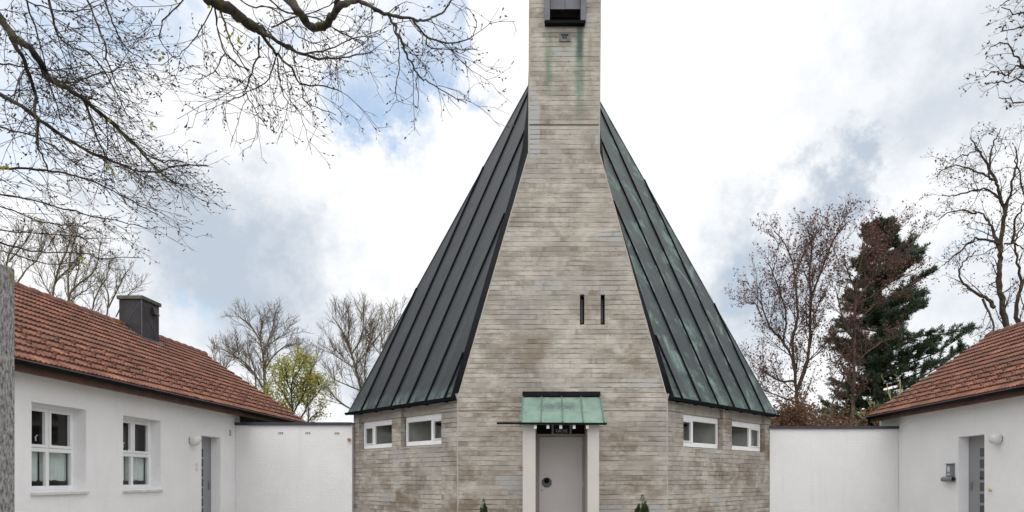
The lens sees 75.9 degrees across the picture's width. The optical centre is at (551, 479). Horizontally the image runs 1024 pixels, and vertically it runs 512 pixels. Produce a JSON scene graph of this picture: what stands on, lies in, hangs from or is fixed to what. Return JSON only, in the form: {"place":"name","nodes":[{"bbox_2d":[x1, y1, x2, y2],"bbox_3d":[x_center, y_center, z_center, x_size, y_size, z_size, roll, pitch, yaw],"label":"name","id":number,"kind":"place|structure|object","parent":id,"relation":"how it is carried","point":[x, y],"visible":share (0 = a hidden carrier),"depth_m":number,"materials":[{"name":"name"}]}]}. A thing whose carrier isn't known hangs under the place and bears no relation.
{"place":"outdoors","nodes":[
{"label":"outdoors","id":0,"kind":"place"},
{"bbox_2d":[0,0,1023,425],"label":"sky","id":1,"kind":"structure","parent":0,"point":[729,112],"materials":[{"name":"white"}]},
{"bbox_2d":[866,321,1023,511],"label":"house","id":2,"kind":"structure","parent":0,"point":[958,410],"depth_m":15.52,"materials":[{"name":"paint"}]},
{"bbox_2d":[940,463,955,481],"bbox_3d":[9.476,-0.155,15.650,0.131,0.434,0.420,0,0,0],"label":"mailbox","id":3,"kind":"object","parent":2,"relation":"attached to","point":[950,472],"visible":1,"depth_m":15.55,"materials":[{"name":"grey metal"}]},
{"bbox_2d":[969,437,983,511],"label":"door","id":4,"kind":"structure","parent":2,"relation":"in","point":[976,484],"depth_m":15.07,"materials":[{"name":"grey paint"}]},
{"bbox_2d":[988,433,1002,443],"bbox_3d":[9.431,-0.862,13.930,0.250,0.250,0.250,0,0,0],"label":"wall lamp","id":5,"kind":"object","parent":2,"relation":"attached to","point":[995,438],"visible":1,"depth_m":13.85,"materials":[{"name":"glass"}]},
{"label":"ground","id":6,"kind":"structure","parent":0,"visible":0},
{"bbox_2d":[0,214,59,281],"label":"bare tree","id":7,"kind":"object","parent":6,"relation":"on","point":[8,260],"visible":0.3,"depth_m":37.98,"materials":[{"name":"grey plant"}]},
{"bbox_2d":[14,211,92,297],"bbox_3d":[-26.900,-6.723,35.481,4.674,15.845,2.559,0,0,17],"label":"bare tree","id":8,"kind":"object","parent":6,"relation":"on","point":[57,277],"visible":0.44,"depth_m":35.86,"materials":[{"name":"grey plant"}]},
{"bbox_2d":[48,204,127,302],"bbox_3d":[-24.879,-6.658,34.860,4.795,15.716,2.816,0,0,21],"label":"bare tree","id":9,"kind":"object","parent":6,"relation":"on","point":[86,277],"visible":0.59,"depth_m":34.85,"materials":[{"name":"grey plant"}]},
{"bbox_2d":[69,244,152,316],"bbox_3d":[-26.548,-6.695,39.469,6.459,15.792,2.698,0,0,13],"label":"bare tree","id":10,"kind":"object","parent":6,"relation":"on","point":[108,305],"visible":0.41,"depth_m":39.77,"materials":[{"name":"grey plant"}]},
{"bbox_2d":[15,282,306,511],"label":"house","id":11,"kind":"structure","parent":6,"relation":"on","point":[113,414],"depth_m":13.53,"materials":[{"name":"white paint"}]},
{"bbox_2d":[30,404,89,494],"bbox_3d":[-8.571,-0.494,11.210,0.422,1.517,1.300,0,0,0],"label":"window","id":12,"kind":"structure","parent":11,"relation":"in","point":[52,462],"depth_m":11.36,"materials":[{"name":"white paint"}]},
{"bbox_2d":[189,435,200,445],"bbox_3d":[-8.293,-0.905,15.250,0.250,0.250,0.250,0,0,0],"label":"wall lamp","id":13,"kind":"object","parent":11,"relation":"attached to","point":[195,440],"visible":1,"depth_m":15.17,"materials":[{"name":"glass"}]},
{"bbox_2d":[202,438,210,511],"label":"door","id":14,"kind":"structure","parent":11,"relation":"in","point":[206,483],"depth_m":16.38,"materials":[{"name":"grey paint"}]},
{"bbox_2d":[208,337,242,367],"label":"bare tree","id":15,"kind":"object","parent":6,"relation":"on","point":[220,358],"visible":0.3,"depth_m":46.08,"materials":[{"name":"grey plant"}]},
{"bbox_2d":[208,296,313,400],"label":"bare tree","id":16,"kind":"object","parent":6,"relation":"on","point":[264,349],"visible":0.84,"depth_m":41.89,"materials":[{"name":"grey plant"}]},
{"bbox_2d":[260,344,340,421],"bbox_3d":[-12.652,-2.840,32.331,4.162,8.081,3.189,0,0,43],"label":"leafing tree","id":17,"kind":"object","parent":6,"relation":"on","point":[312,381],"visible":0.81,"depth_m":31.97,"materials":[{"name":"green plant"}]},
{"bbox_2d":[279,334,324,421],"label":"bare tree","id":18,"kind":"object","parent":6,"relation":"on","point":[313,362],"visible":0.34,"depth_m":45.85,"materials":[{"name":"green plant"}]},
{"bbox_2d":[300,289,399,408],"bbox_3d":[-12.086,-4.841,38.227,5.737,12.082,3.893,0,0,15],"label":"bare tree","id":19,"kind":"object","parent":6,"relation":"on","point":[346,338],"visible":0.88,"depth_m":37.86,"materials":[{"name":"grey plant"}]},
{"bbox_2d":[360,292,408,353],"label":"bare tree","id":20,"kind":"object","parent":6,"relation":"on","point":[388,333],"visible":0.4,"depth_m":43.73,"materials":[{"name":"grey plant"}]},
{"bbox_2d":[724,193,866,417],"bbox_3d":[13.141,-7.191,36.178,7.142,16.784,6.150,0,0,0],"label":"copper tree","id":21,"kind":"object","parent":6,"relation":"on","point":[802,312],"visible":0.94,"depth_m":35.68,"materials":[{"name":"red plant"}]},
{"bbox_2d":[771,386,829,425],"bbox_3d":[8.861,-1.147,24.984,4.662,4.737,3.780,0,0,0],"label":"bush","id":22,"kind":"object","parent":6,"relation":"on","point":[790,416],"visible":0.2,"depth_m":24.56,"materials":[{"name":"brown plant"}]},
{"bbox_2d":[771,400,868,425],"bbox_3d":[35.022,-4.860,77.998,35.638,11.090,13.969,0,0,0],"label":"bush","id":23,"kind":"object","parent":6,"relation":"on","point":[817,415],"visible":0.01,"depth_m":75.56,"materials":[{"name":"brown plant"}]},
{"bbox_2d":[804,397,863,425],"bbox_3d":[10.851,-0.969,25.949,4.756,4.384,3.752,0,0,0],"label":"bush","id":24,"kind":"object","parent":6,"relation":"on","point":[837,421],"visible":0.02,"depth_m":25.58,"materials":[{"name":"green plant"}]},
{"bbox_2d":[811,397,883,425],"bbox_3d":[12.596,-1.072,26.980,4.457,4.592,3.979,0,0,0],"label":"bush","id":25,"kind":"object","parent":6,"relation":"on","point":[865,420],"visible":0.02,"depth_m":26.87,"materials":[{"name":"brown plant"}]},
{"bbox_2d":[812,199,937,424],"bbox_3d":[16.492,-6.979,33.631,5.971,16.359,5.312,0,0,27],"label":"copper tree","id":26,"kind":"object","parent":6,"relation":"on","point":[851,357],"visible":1,"depth_m":33.87,"materials":[{"name":"red plant"}]},
{"bbox_2d":[854,372,924,422],"bbox_3d":[13.954,-1.620,27.136,3.624,5.643,0.984,0,0,-13],"label":"yellow shrub","id":27,"kind":"object","parent":6,"relation":"on","point":[899,384],"visible":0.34,"depth_m":27.02,"materials":[{"name":"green plant"}]},
{"bbox_2d":[816,215,982,425],"bbox_3d":[21.128,-7.395,39.932,8.475,17.193,9.714,0,0,-32],"label":"conifer","id":28,"kind":"object","parent":6,"relation":"on","point":[878,360],"visible":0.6,"depth_m":38.93,"materials":[{"name":"green plant"}]},
{"bbox_2d":[919,121,1023,343],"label":"seed tree","id":29,"kind":"object","parent":6,"relation":"on","point":[997,242],"visible":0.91,"depth_m":30.99,"materials":[{"name":"brown plant"}]},
{"bbox_2d":[958,0,1023,213],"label":"overhanging tree","id":30,"kind":"object","parent":6,"relation":"on","point":[1021,66],"visible":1,"depth_m":20.99,"materials":[{"name":"brown plant"}]},
{"bbox_2d":[1003,142,1023,325],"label":"seed tree","id":31,"kind":"object","parent":6,"relation":"on","point":[1016,308],"visible":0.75,"depth_m":32.88,"materials":[{"name":"brown plant"}]},
{"label":"courtyard paving","id":32,"kind":"structure","parent":0,"visible":0},
{"bbox_2d":[0,264,14,511],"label":"gate pillar","id":33,"kind":"structure","parent":32,"relation":"on","point":[7,388],"depth_m":4.21,"materials":[{"name":"stone"}]},
{"bbox_2d":[0,0,516,279],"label":"bare tree","id":34,"kind":"object","parent":32,"relation":"on","point":[221,7],"visible":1,"depth_m":6.09,"materials":[{"name":"brown plant"}]},
{"bbox_2d":[234,422,353,511],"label":"courtyard wall","id":35,"kind":"structure","parent":32,"relation":"on","point":[294,466],"depth_m":17.40,"materials":[{"name":"paint"}]},
{"bbox_2d":[480,498,487,511],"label":"dwarf conifer","id":36,"kind":"object","parent":32,"relation":"on","point":[484,508],"visible":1,"depth_m":13.74,"materials":[{"name":"green plant"}]},
{"bbox_2d":[344,0,779,511],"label":"church","id":37,"kind":"structure","parent":32,"relation":"on","point":[560,284],"depth_m":14.33,"materials":[{"name":"brick"}]},
{"bbox_2d":[364,419,391,448],"bbox_3d":[-4.103,-1.143,17.219,1.624,0.729,0.964,0,0,45],"label":"window","id":38,"kind":"structure","parent":37,"relation":"in","point":[377,434],"depth_m":17.43,"materials":[{"name":"white paint"}]},
{"bbox_2d":[406,413,440,446],"bbox_3d":[-2.642,-1.143,15.759,1.664,0.729,0.964,0,0,45],"label":"window","id":39,"kind":"structure","parent":37,"relation":"in","point":[423,430],"depth_m":16.00,"materials":[{"name":"white paint"}]},
{"bbox_2d":[539,437,582,511],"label":"door","id":40,"kind":"structure","parent":37,"relation":"in","point":[560,458],"depth_m":14.41,"materials":[{"name":"beige paint"}]},
{"bbox_2d":[554,425,569,433],"bbox_3d":[0.219,-1.138,14.377,0.348,0.276,0.021,0,0,0],"label":"church sign","id":41,"kind":"object","parent":37,"relation":"attached to","point":[565,429],"visible":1,"depth_m":14.37,"materials":[{"name":"black metal"}]},
{"bbox_2d":[580,296,583,324],"bbox_3d":[0.668,-3.709,14.480,0.096,0.660,0.100,0,0,0],"label":"slit window","id":42,"kind":"structure","parent":37,"relation":"in","point":[581,297],"depth_m":14.46,"materials":[{"name":"black glass"}]},
{"bbox_2d":[601,296,603,324],"bbox_3d":[1.118,-3.709,14.480,0.093,0.660,0.100,0,0,0],"label":"slit window","id":43,"kind":"structure","parent":37,"relation":"in","point":[602,297],"depth_m":14.52,"materials":[{"name":"black glass"}]},
{"bbox_2d":[683,414,717,448],"bbox_3d":[3.152,-1.112,15.870,0.964,0.762,1.821,0,0,43],"label":"window","id":44,"kind":"structure","parent":37,"relation":"in","point":[698,431],"depth_m":16.28,"materials":[{"name":"white paint"}]},
{"bbox_2d":[732,421,759,451],"bbox_3d":[4.726,-1.112,17.556,0.964,0.762,1.870,0,0,43],"label":"window","id":45,"kind":"structure","parent":37,"relation":"in","point":[745,436],"depth_m":17.89,"materials":[{"name":"white paint"}]},
{"bbox_2d":[634,494,648,511],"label":"dwarf conifer","id":46,"kind":"object","parent":32,"relation":"on","point":[643,508],"visible":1,"depth_m":13.72,"materials":[{"name":"green plant"}]},
{"bbox_2d":[769,426,898,511],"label":"courtyard wall","id":47,"kind":"structure","parent":32,"relation":"on","point":[833,468],"depth_m":18.02,"materials":[{"name":"paint"}]}
]}

